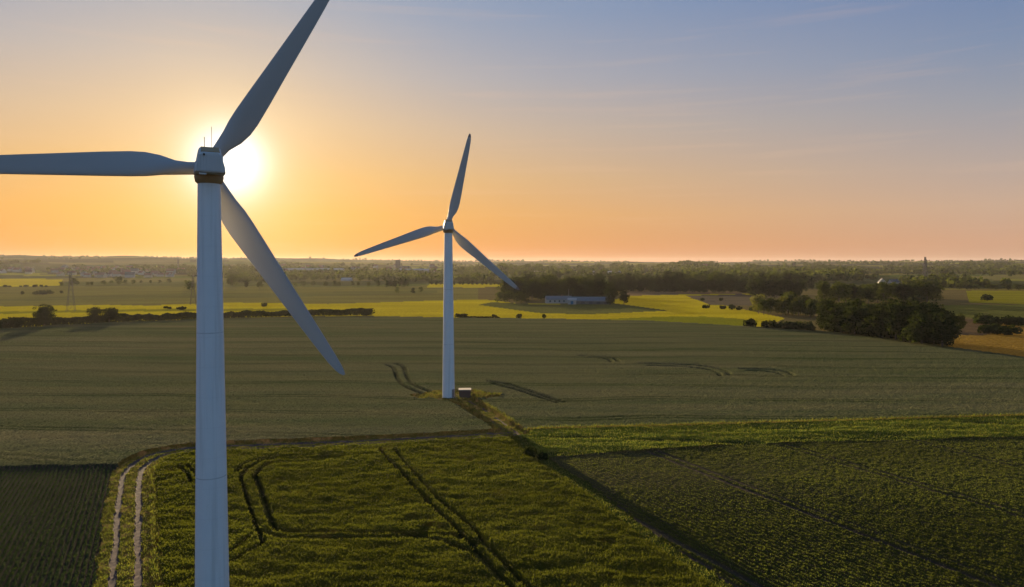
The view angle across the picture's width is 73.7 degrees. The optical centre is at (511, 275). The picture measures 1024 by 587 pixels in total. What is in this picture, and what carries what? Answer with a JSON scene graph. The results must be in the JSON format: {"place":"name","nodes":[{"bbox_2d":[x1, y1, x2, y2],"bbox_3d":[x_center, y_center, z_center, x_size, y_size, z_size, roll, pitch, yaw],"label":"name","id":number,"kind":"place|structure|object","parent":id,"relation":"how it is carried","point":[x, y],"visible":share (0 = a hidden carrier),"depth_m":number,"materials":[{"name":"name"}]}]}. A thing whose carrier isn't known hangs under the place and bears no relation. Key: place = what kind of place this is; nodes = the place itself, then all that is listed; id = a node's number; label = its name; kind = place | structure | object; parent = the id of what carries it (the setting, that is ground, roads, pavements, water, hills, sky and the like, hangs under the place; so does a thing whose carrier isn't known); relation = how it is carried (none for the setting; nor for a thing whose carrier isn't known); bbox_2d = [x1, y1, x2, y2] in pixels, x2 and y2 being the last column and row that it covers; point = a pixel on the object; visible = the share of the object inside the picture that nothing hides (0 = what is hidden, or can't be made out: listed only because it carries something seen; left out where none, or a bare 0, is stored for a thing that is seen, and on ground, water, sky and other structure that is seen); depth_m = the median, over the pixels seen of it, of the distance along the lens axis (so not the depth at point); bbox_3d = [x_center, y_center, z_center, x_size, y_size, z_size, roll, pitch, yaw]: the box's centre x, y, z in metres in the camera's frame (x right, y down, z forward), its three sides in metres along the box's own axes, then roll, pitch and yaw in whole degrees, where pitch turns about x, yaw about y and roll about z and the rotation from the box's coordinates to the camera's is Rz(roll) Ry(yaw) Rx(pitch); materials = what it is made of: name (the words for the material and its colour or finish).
{"place":"outdoors","nodes":[
{"label":"outdoors","id":0,"kind":"place"},
{"bbox_2d":[0,463,118,586],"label":"beet field","id":1,"kind":"structure","parent":0,"point":[54,512],"depth_m":89.45,"materials":[{"name":"green plant"}]},
{"bbox_2d":[91,389,529,586],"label":"track verge","id":2,"kind":"structure","parent":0,"point":[337,438],"depth_m":113.34,"materials":[{"name":"green plant"}]},
{"bbox_2d":[107,401,517,586],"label":"dirt track","id":3,"kind":"structure","parent":0,"point":[137,577],"depth_m":96.54,"materials":[{"name":"brown soil"}]},
{"bbox_2d":[153,434,716,586],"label":"barley field","id":4,"kind":"structure","parent":0,"point":[489,564],"depth_m":89.35,"materials":[{"name":"plant"}]},
{"bbox_2d":[0,0,344,586],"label":"wind turbine","id":5,"kind":"object","parent":4,"relation":"on","point":[217,202],"visible":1,"depth_m":64.41,"materials":[{"name":"paint"}]},
{"bbox_2d":[0,316,1023,467],"bbox_3d":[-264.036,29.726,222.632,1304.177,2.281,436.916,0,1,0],"label":"wheat field","id":6,"kind":"structure","parent":0,"point":[107,393],"depth_m":196.71,"materials":[{"name":"green plant"}]},
{"bbox_2d":[0,317,23,327],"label":"bush","id":7,"kind":"object","parent":6,"relation":"on","point":[14,322],"visible":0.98,"depth_m":348.14,"materials":[{"name":"green plant"}]},
{"bbox_2d":[32,304,56,324],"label":"tree","id":8,"kind":"object","parent":6,"relation":"on","point":[42,315],"visible":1,"depth_m":360.58,"materials":[{"name":"green plant"}]},
{"bbox_2d":[86,306,103,322],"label":"tree","id":9,"kind":"object","parent":6,"relation":"on","point":[95,313],"visible":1,"depth_m":378.95,"materials":[{"name":"green plant"}]},
{"bbox_2d":[100,307,118,321],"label":"tree","id":10,"kind":"object","parent":6,"relation":"on","point":[111,313],"visible":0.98,"depth_m":382.28,"materials":[{"name":"green plant"}]},
{"bbox_2d":[0,308,374,327],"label":"hedge","id":11,"kind":"object","parent":6,"relation":"on","point":[121,317],"visible":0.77,"depth_m":406.81,"materials":[{"name":"green plant"}]},
{"bbox_2d":[354,133,519,397],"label":"wind turbine","id":12,"kind":"object","parent":6,"relation":"on","point":[471,249],"visible":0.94,"depth_m":170.47,"materials":[{"name":"paint"}]},
{"bbox_2d":[455,313,499,317],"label":"hedge","id":13,"kind":"object","parent":6,"relation":"on","point":[465,315],"visible":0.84,"depth_m":427.88,"materials":[{"name":"green plant"}]},
{"bbox_2d":[743,318,756,326],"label":"bush","id":14,"kind":"object","parent":6,"relation":"on","point":[750,322],"visible":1,"depth_m":356.58,"materials":[{"name":"green plant"}]},
{"bbox_2d":[761,320,777,327],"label":"bush","id":15,"kind":"object","parent":6,"relation":"on","point":[768,324],"visible":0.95,"depth_m":348.44,"materials":[{"name":"green plant"}]},
{"bbox_2d":[777,320,791,328],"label":"bush","id":16,"kind":"object","parent":6,"relation":"on","point":[783,325],"visible":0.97,"depth_m":343.80,"materials":[{"name":"green plant"}]},
{"bbox_2d":[797,321,815,330],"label":"bush","id":17,"kind":"object","parent":6,"relation":"on","point":[801,325],"visible":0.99,"depth_m":337.77,"materials":[{"name":"green plant"}]},
{"bbox_2d":[824,303,844,331],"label":"tree","id":18,"kind":"object","parent":6,"relation":"on","point":[829,325],"visible":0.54,"depth_m":329.66,"materials":[{"name":"green plant"}]},
{"bbox_2d":[828,304,852,332],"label":"tree","id":19,"kind":"object","parent":6,"relation":"on","point":[840,318],"visible":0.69,"depth_m":326.09,"materials":[{"name":"green plant"}]},
{"bbox_2d":[841,306,865,334],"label":"tree","id":20,"kind":"object","parent":6,"relation":"on","point":[850,313],"visible":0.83,"depth_m":316.67,"materials":[{"name":"green plant"}]},
{"bbox_2d":[852,309,873,335],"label":"tree","id":21,"kind":"object","parent":6,"relation":"on","point":[861,323],"visible":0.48,"depth_m":310.63,"materials":[{"name":"green plant"}]},
{"bbox_2d":[857,302,875,335],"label":"tree","id":22,"kind":"object","parent":6,"relation":"on","point":[867,306],"visible":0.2,"depth_m":311.48,"materials":[{"name":"green plant"}]},
{"bbox_2d":[864,303,892,337],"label":"tree","id":23,"kind":"object","parent":6,"relation":"on","point":[879,316],"visible":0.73,"depth_m":301.70,"materials":[{"name":"green plant"}]},
{"bbox_2d":[879,301,908,339],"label":"tree","id":24,"kind":"object","parent":6,"relation":"on","point":[889,323],"visible":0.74,"depth_m":294.35,"materials":[{"name":"green plant"}]},
{"bbox_2d":[891,302,924,341],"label":"tree","id":25,"kind":"object","parent":6,"relation":"on","point":[907,312],"visible":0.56,"depth_m":290.46,"materials":[{"name":"green plant"}]},
{"bbox_2d":[901,309,938,343],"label":"tree","id":26,"kind":"object","parent":6,"relation":"on","point":[915,329],"visible":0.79,"depth_m":280.97,"materials":[{"name":"green plant"}]},
{"bbox_2d":[923,306,949,344],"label":"tree","id":27,"kind":"object","parent":6,"relation":"on","point":[926,338],"visible":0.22,"depth_m":280.77,"materials":[{"name":"green plant"}]},
{"bbox_2d":[924,312,961,346],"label":"tree","id":28,"kind":"object","parent":6,"relation":"on","point":[941,327],"visible":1,"depth_m":272.10,"materials":[{"name":"green plant"}]},
{"bbox_2d":[0,255,1023,356],"bbox_3d":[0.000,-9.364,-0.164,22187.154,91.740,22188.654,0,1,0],"label":"farmland","id":29,"kind":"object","parent":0,"point":[146,296],"visible":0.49,"depth_m":661.07,"materials":[{"name":"green plant"}]},
{"bbox_2d":[32,290,54,294],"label":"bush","id":30,"kind":"object","parent":29,"relation":"on","point":[42,292],"visible":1,"depth_m":776.00,"materials":[{"name":"green plant"}]},
{"bbox_2d":[66,272,75,310],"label":"pylon","id":31,"kind":"object","parent":29,"relation":"on","point":[72,291],"visible":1,"depth_m":478.40,"materials":[{"name":"metal"}]},
{"bbox_2d":[226,274,238,284],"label":"tree","id":32,"kind":"object","parent":29,"relation":"on","point":[231,279],"visible":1,"depth_m":1002.19,"materials":[{"name":"green plant"}]},
{"bbox_2d":[282,268,343,271],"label":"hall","id":33,"kind":"structure","parent":29,"relation":"on","point":[291,269],"depth_m":1875.28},
{"bbox_2d":[496,277,517,292],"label":"tree","id":34,"kind":"object","parent":29,"relation":"on","point":[503,289],"visible":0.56,"depth_m":639.97,"materials":[{"name":"green plant"}]},
{"bbox_2d":[0,254,1023,287],"bbox_3d":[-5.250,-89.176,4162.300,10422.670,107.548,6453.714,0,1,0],"label":"woodland","id":35,"kind":"object","parent":29,"relation":"on","point":[818,270],"visible":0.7,"depth_m":1858.38,"materials":[{"name":"green plant"}]},
{"bbox_2d":[518,278,534,297],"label":"tree","id":36,"kind":"object","parent":29,"relation":"on","point":[522,286],"visible":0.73,"depth_m":636.95,"materials":[{"name":"green plant"}]},
{"bbox_2d":[523,279,540,298],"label":"tree","id":37,"kind":"object","parent":29,"relation":"on","point":[533,291],"visible":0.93,"depth_m":636.75,"materials":[{"name":"green plant"}]},
{"bbox_2d":[537,278,553,298],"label":"tree","id":38,"kind":"object","parent":29,"relation":"on","point":[543,282],"visible":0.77,"depth_m":637.67,"materials":[{"name":"green plant"}]},
{"bbox_2d":[542,281,558,295],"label":"tree","id":39,"kind":"object","parent":29,"relation":"on","point":[550,289],"visible":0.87,"depth_m":637.25,"materials":[{"name":"green plant"}]},
{"bbox_2d":[542,273,559,283],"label":"tree","id":40,"kind":"object","parent":29,"relation":"on","point":[552,278],"visible":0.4,"depth_m":722.63,"materials":[{"name":"green plant"}]},
{"bbox_2d":[545,295,571,302],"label":"barn","id":41,"kind":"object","parent":29,"relation":"on","point":[556,299],"visible":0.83,"depth_m":583.37,"materials":[{"name":"white metal"}]},
{"bbox_2d":[552,277,574,295],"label":"tree","id":42,"kind":"object","parent":29,"relation":"on","point":[564,283],"visible":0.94,"depth_m":634.38,"materials":[{"name":"green plant"}]},
{"bbox_2d":[563,276,580,296],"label":"tree","id":43,"kind":"object","parent":29,"relation":"on","point":[574,284],"visible":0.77,"depth_m":636.94,"materials":[{"name":"green plant"}]},
{"bbox_2d":[573,284,587,296],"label":"tree","id":44,"kind":"object","parent":29,"relation":"on","point":[580,290],"visible":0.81,"depth_m":634.53,"materials":[{"name":"green plant"}]},
{"bbox_2d":[579,278,595,296],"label":"tree","id":45,"kind":"object","parent":29,"relation":"on","point":[584,281],"visible":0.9,"depth_m":634.84,"materials":[{"name":"green plant"}]},
{"bbox_2d":[570,297,608,303],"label":"barn","id":46,"kind":"structure","parent":29,"relation":"on","point":[590,300],"depth_m":572.12,"materials":[{"name":"grey metal"}]},
{"bbox_2d":[586,280,603,296],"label":"tree","id":47,"kind":"object","parent":29,"relation":"on","point":[595,289],"visible":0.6,"depth_m":636.39,"materials":[{"name":"green plant"}]},
{"bbox_2d":[590,278,606,296],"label":"tree","id":48,"kind":"object","parent":29,"relation":"on","point":[599,281],"visible":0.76,"depth_m":637.59,"materials":[{"name":"green plant"}]},
{"bbox_2d":[604,285,618,304],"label":"tree","id":49,"kind":"object","parent":29,"relation":"on","point":[611,294],"visible":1,"depth_m":561.81,"materials":[{"name":"green plant"}]},
{"bbox_2d":[619,289,629,302],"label":"tree","id":50,"kind":"object","parent":29,"relation":"on","point":[623,296],"visible":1,"depth_m":564.27,"materials":[{"name":"green plant"}]},
{"bbox_2d":[637,276,649,291],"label":"tree","id":51,"kind":"object","parent":29,"relation":"on","point":[644,280],"visible":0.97,"depth_m":823.38,"materials":[{"name":"green plant"}]},
{"bbox_2d":[664,275,671,291],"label":"tree","id":52,"kind":"object","parent":29,"relation":"on","point":[668,279],"visible":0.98,"depth_m":818.95,"materials":[{"name":"green plant"}]},
{"bbox_2d":[668,276,678,291],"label":"tree","id":53,"kind":"object","parent":29,"relation":"on","point":[672,283],"visible":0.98,"depth_m":818.08,"materials":[{"name":"green plant"}]},
{"bbox_2d":[675,278,684,291],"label":"tree","id":54,"kind":"object","parent":29,"relation":"on","point":[679,283],"visible":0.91,"depth_m":814.55,"materials":[{"name":"green plant"}]},
{"bbox_2d":[685,277,698,291],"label":"tree","id":55,"kind":"object","parent":29,"relation":"on","point":[692,287],"visible":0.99,"depth_m":805.93,"materials":[{"name":"green plant"}]},
{"bbox_2d":[702,279,713,291],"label":"tree","id":56,"kind":"object","parent":29,"relation":"on","point":[708,282],"visible":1,"depth_m":802.44,"materials":[{"name":"green plant"}]},
{"bbox_2d":[709,277,717,292],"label":"tree","id":57,"kind":"object","parent":29,"relation":"on","point":[713,288],"visible":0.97,"depth_m":800.97,"materials":[{"name":"green plant"}]},
{"bbox_2d":[724,277,735,292],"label":"tree","id":58,"kind":"object","parent":29,"relation":"on","point":[728,283],"visible":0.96,"depth_m":794.28,"materials":[{"name":"green plant"}]},
{"bbox_2d":[739,278,746,292],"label":"tree","id":59,"kind":"object","parent":29,"relation":"on","point":[743,289],"visible":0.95,"depth_m":790.83,"materials":[{"name":"green plant"}]},
{"bbox_2d":[747,280,760,294],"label":"tree","id":60,"kind":"object","parent":29,"relation":"on","point":[753,287],"visible":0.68,"depth_m":705.99,"materials":[{"name":"green plant"}]},
{"bbox_2d":[749,294,767,313],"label":"tree","id":61,"kind":"object","parent":29,"relation":"on","point":[755,301],"visible":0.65,"depth_m":459.41,"materials":[{"name":"green plant"}]},
{"bbox_2d":[754,278,765,294],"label":"tree","id":62,"kind":"object","parent":29,"relation":"on","point":[760,282],"visible":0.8,"depth_m":701.01,"materials":[{"name":"green plant"}]},
{"bbox_2d":[757,299,769,314],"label":"tree","id":63,"kind":"object","parent":29,"relation":"on","point":[763,305],"visible":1,"depth_m":449.15,"materials":[{"name":"green plant"}]},
{"bbox_2d":[766,297,774,313],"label":"tree","id":64,"kind":"object","parent":29,"relation":"on","point":[770,304],"visible":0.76,"depth_m":459.35,"materials":[{"name":"green plant"}]},
{"bbox_2d":[773,282,788,295],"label":"tree","id":65,"kind":"object","parent":29,"relation":"on","point":[779,291],"visible":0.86,"depth_m":678.95,"materials":[{"name":"green plant"}]},
{"bbox_2d":[774,296,791,314],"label":"tree","id":66,"kind":"object","parent":29,"relation":"on","point":[782,303],"visible":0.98,"depth_m":448.14,"materials":[{"name":"green plant"}]},
{"bbox_2d":[777,279,790,295],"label":"tree","id":67,"kind":"object","parent":29,"relation":"on","point":[785,287],"visible":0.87,"depth_m":678.44,"materials":[{"name":"green plant"}]},
{"bbox_2d":[776,291,796,313],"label":"tree","id":68,"kind":"object","parent":29,"relation":"on","point":[790,296],"visible":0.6,"depth_m":451.81,"materials":[{"name":"green plant"}]},
{"bbox_2d":[788,300,800,314],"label":"tree","id":69,"kind":"object","parent":29,"relation":"on","point":[793,306],"visible":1,"depth_m":438.91,"materials":[{"name":"green plant"}]},
{"bbox_2d":[794,295,805,315],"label":"tree","id":70,"kind":"object","parent":29,"relation":"on","point":[798,298],"visible":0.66,"depth_m":441.62,"materials":[{"name":"green plant"}]},
{"bbox_2d":[794,282,806,294],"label":"tree","id":71,"kind":"object","parent":29,"relation":"on","point":[798,286],"visible":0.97,"depth_m":665.86,"materials":[{"name":"green plant"}]},
{"bbox_2d":[801,299,815,315],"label":"tree","id":72,"kind":"object","parent":29,"relation":"on","point":[807,303],"visible":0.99,"depth_m":426.96,"materials":[{"name":"green plant"}]},
{"bbox_2d":[816,304,832,330],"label":"tree","id":73,"kind":"object","parent":29,"relation":"on","point":[821,312],"visible":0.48,"depth_m":336.35,"materials":[{"name":"green plant"}]},
{"bbox_2d":[814,280,835,300],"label":"tree","id":74,"kind":"object","parent":29,"relation":"on","point":[823,290],"visible":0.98,"depth_m":560.86,"materials":[{"name":"green plant"}]},
{"bbox_2d":[815,298,836,326],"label":"tree","id":75,"kind":"object","parent":29,"relation":"on","point":[824,301],"visible":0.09,"depth_m":347.49,"materials":[{"name":"green plant"}]},
{"bbox_2d":[829,281,852,301],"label":"tree","id":76,"kind":"object","parent":29,"relation":"on","point":[838,288],"visible":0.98,"depth_m":559.46,"materials":[{"name":"green plant"}]},
{"bbox_2d":[840,282,856,301],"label":"tree","id":77,"kind":"object","parent":29,"relation":"on","point":[847,288],"visible":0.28,"depth_m":574.25,"materials":[{"name":"green plant"}]},
{"bbox_2d":[847,298,864,334],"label":"tree","id":78,"kind":"object","parent":29,"relation":"on","point":[857,302],"visible":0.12,"depth_m":326.61,"materials":[{"name":"green plant"}]},
{"bbox_2d":[855,286,867,301],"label":"tree","id":79,"kind":"object","parent":29,"relation":"on","point":[860,289],"visible":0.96,"depth_m":570.57,"materials":[{"name":"green plant"}]},
{"bbox_2d":[862,287,877,302],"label":"tree","id":80,"kind":"object","parent":29,"relation":"on","point":[869,294],"visible":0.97,"depth_m":570.43,"materials":[{"name":"green plant"}]},
{"bbox_2d":[869,281,883,301],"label":"tree","id":81,"kind":"object","parent":29,"relation":"on","point":[875,285],"visible":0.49,"depth_m":584.95,"materials":[{"name":"green plant"}]},
{"bbox_2d":[875,281,894,300],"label":"tree","id":82,"kind":"object","parent":29,"relation":"on","point":[884,286],"visible":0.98,"depth_m":576.56,"materials":[{"name":"green plant"}]},
{"bbox_2d":[884,281,900,297],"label":"tree","id":83,"kind":"object","parent":29,"relation":"on","point":[893,285],"visible":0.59,"depth_m":585.18,"materials":[{"name":"green plant"}]},
{"bbox_2d":[881,297,903,316],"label":"tree","id":84,"kind":"object","parent":29,"relation":"on","point":[891,300],"visible":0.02,"depth_m":305.31,"materials":[{"name":"green plant"}]},
{"bbox_2d":[894,284,914,301],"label":"tree","id":85,"kind":"object","parent":29,"relation":"on","point":[905,290],"visible":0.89,"depth_m":580.92,"materials":[{"name":"green plant"}]},
{"bbox_2d":[912,301,940,343],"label":"tree","id":86,"kind":"object","parent":29,"relation":"on","point":[928,304],"visible":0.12,"depth_m":290.32,"materials":[{"name":"green plant"}]},
{"bbox_2d":[915,280,939,301],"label":"tree","id":87,"kind":"object","parent":29,"relation":"on","point":[928,287],"visible":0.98,"depth_m":587.52,"materials":[{"name":"green plant"}]},
{"bbox_2d":[931,285,944,301],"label":"tree","id":88,"kind":"object","parent":29,"relation":"on","point":[938,291],"visible":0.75,"depth_m":589.33,"materials":[{"name":"green plant"}]},
{"bbox_2d":[923,308,960,338],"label":"tree","id":89,"kind":"object","parent":29,"relation":"on","point":[951,316],"visible":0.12,"depth_m":280.47,"materials":[{"name":"green plant"}]},
{"bbox_2d":[954,313,966,330],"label":"tree","id":90,"kind":"object","parent":29,"relation":"on","point":[961,319],"visible":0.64,"depth_m":346.85,"materials":[{"name":"green plant"}]},
{"bbox_2d":[973,316,996,323],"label":"shrub","id":91,"kind":"object","parent":29,"relation":"on","point":[989,320],"visible":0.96,"depth_m":383.48,"materials":[{"name":"green plant"}]},
{"bbox_2d":[983,323,1000,333],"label":"shrub","id":92,"kind":"object","parent":29,"relation":"on","point":[992,325],"visible":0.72,"depth_m":336.98,"materials":[{"name":"green plant"}]},
{"bbox_2d":[991,316,1007,324],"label":"shrub","id":93,"kind":"object","parent":29,"relation":"on","point":[1001,321],"visible":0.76,"depth_m":379.25,"materials":[{"name":"green plant"}]},
{"bbox_2d":[991,325,1023,334],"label":"shrub","id":94,"kind":"object","parent":29,"relation":"on","point":[1008,330],"visible":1,"depth_m":330.93,"materials":[{"name":"green plant"}]},
{"bbox_2d":[1004,315,1023,324],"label":"shrub","id":95,"kind":"object","parent":29,"relation":"on","point":[1012,320],"visible":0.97,"depth_m":374.26,"materials":[{"name":"green plant"}]},
{"bbox_2d":[0,0,1023,261],"label":"sky","id":96,"kind":"structure","parent":0,"point":[603,130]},
{"bbox_2d":[92,389,1023,586],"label":"field margin","id":97,"kind":"object","parent":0,"point":[476,412],"visible":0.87,"depth_m":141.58,"materials":[{"name":"plant"}]},
{"bbox_2d":[459,388,470,397],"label":"transformer kiosk","id":98,"kind":"object","parent":97,"relation":"on","point":[465,392],"visible":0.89,"depth_m":170.63,"materials":[{"name":"concrete"}]},
{"bbox_2d":[522,445,536,456],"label":"bush","id":99,"kind":"object","parent":97,"relation":"on","point":[527,451],"visible":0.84,"depth_m":118.45,"materials":[{"name":"green plant"}]},
{"bbox_2d":[519,438,731,586],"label":"ditch","id":100,"kind":"object","parent":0,"point":[600,495],"visible":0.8,"depth_m":89.40,"materials":[{"name":"green plant"}]},
{"bbox_2d":[519,415,1023,456],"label":"meadow","id":101,"kind":"structure","parent":0,"point":[669,432],"depth_m":133.31,"materials":[{"name":"green plant"}]},
{"bbox_2d":[549,436,1023,586],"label":"potato field","id":102,"kind":"structure","parent":0,"point":[719,562],"depth_m":94.41,"materials":[{"name":"green plant"}]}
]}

